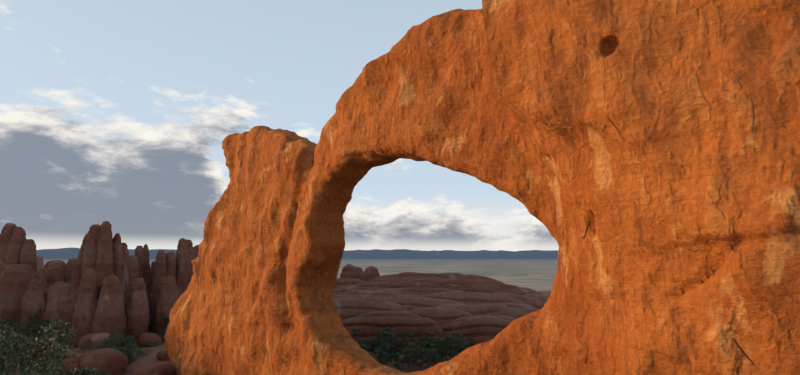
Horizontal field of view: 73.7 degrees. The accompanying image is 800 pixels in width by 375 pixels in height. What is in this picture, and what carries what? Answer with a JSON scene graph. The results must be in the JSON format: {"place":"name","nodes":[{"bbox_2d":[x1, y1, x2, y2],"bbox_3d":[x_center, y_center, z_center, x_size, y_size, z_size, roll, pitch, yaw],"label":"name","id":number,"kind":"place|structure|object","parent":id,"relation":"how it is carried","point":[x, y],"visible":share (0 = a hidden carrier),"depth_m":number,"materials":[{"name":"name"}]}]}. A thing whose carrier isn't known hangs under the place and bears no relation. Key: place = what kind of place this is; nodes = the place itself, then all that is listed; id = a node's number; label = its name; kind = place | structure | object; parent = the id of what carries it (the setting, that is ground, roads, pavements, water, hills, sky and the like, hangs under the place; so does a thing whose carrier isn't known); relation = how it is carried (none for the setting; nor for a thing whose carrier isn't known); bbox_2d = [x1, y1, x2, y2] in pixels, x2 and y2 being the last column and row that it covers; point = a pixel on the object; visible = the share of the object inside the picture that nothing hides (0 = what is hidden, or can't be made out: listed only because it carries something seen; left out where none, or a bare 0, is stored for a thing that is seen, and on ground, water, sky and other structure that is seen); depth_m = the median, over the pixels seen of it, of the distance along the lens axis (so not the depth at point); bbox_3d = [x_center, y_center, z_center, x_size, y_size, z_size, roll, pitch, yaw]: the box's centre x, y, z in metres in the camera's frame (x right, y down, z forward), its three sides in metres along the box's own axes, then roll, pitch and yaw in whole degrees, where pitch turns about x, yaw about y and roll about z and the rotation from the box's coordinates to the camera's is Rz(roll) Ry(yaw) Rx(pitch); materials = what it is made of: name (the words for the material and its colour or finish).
{"place":"outdoors","nodes":[
{"label":"outdoors","id":0,"kind":"place"},
{"bbox_2d":[1,248,557,374],"bbox_3d":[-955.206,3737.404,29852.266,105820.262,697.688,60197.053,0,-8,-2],"label":"ground","id":1,"kind":"structure","parent":0,"point":[535,270],"depth_m":7936.71,"materials":[{"name":"soil"}]},
{"bbox_2d":[0,320,471,374],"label":"pinyon trunks and limbs","id":2,"kind":"object","parent":1,"relation":"on","point":[46,372],"visible":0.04,"depth_m":72.63,"materials":[{"name":"brown plant"}]},
{"bbox_2d":[0,299,475,374],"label":"shrubs","id":3,"kind":"object","parent":1,"relation":"on","point":[15,339],"visible":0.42,"depth_m":71.04,"materials":[{"name":"green plant"}]},
{"bbox_2d":[0,221,548,374],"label":"fins","id":4,"kind":"object","parent":1,"relation":"on","point":[101,287],"visible":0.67,"depth_m":99.34,"materials":[{"name":"brown stone"}]},
{"bbox_2d":[164,0,799,374],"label":"arch rock","id":5,"kind":"object","parent":1,"relation":"on","point":[639,160],"visible":1,"depth_m":25.98,"materials":[{"name":"stone"}]},
{"bbox_2d":[0,0,558,250],"label":"sky","id":6,"kind":"structure","parent":0,"point":[120,113],"materials":[{"name":"blue"}]}
]}

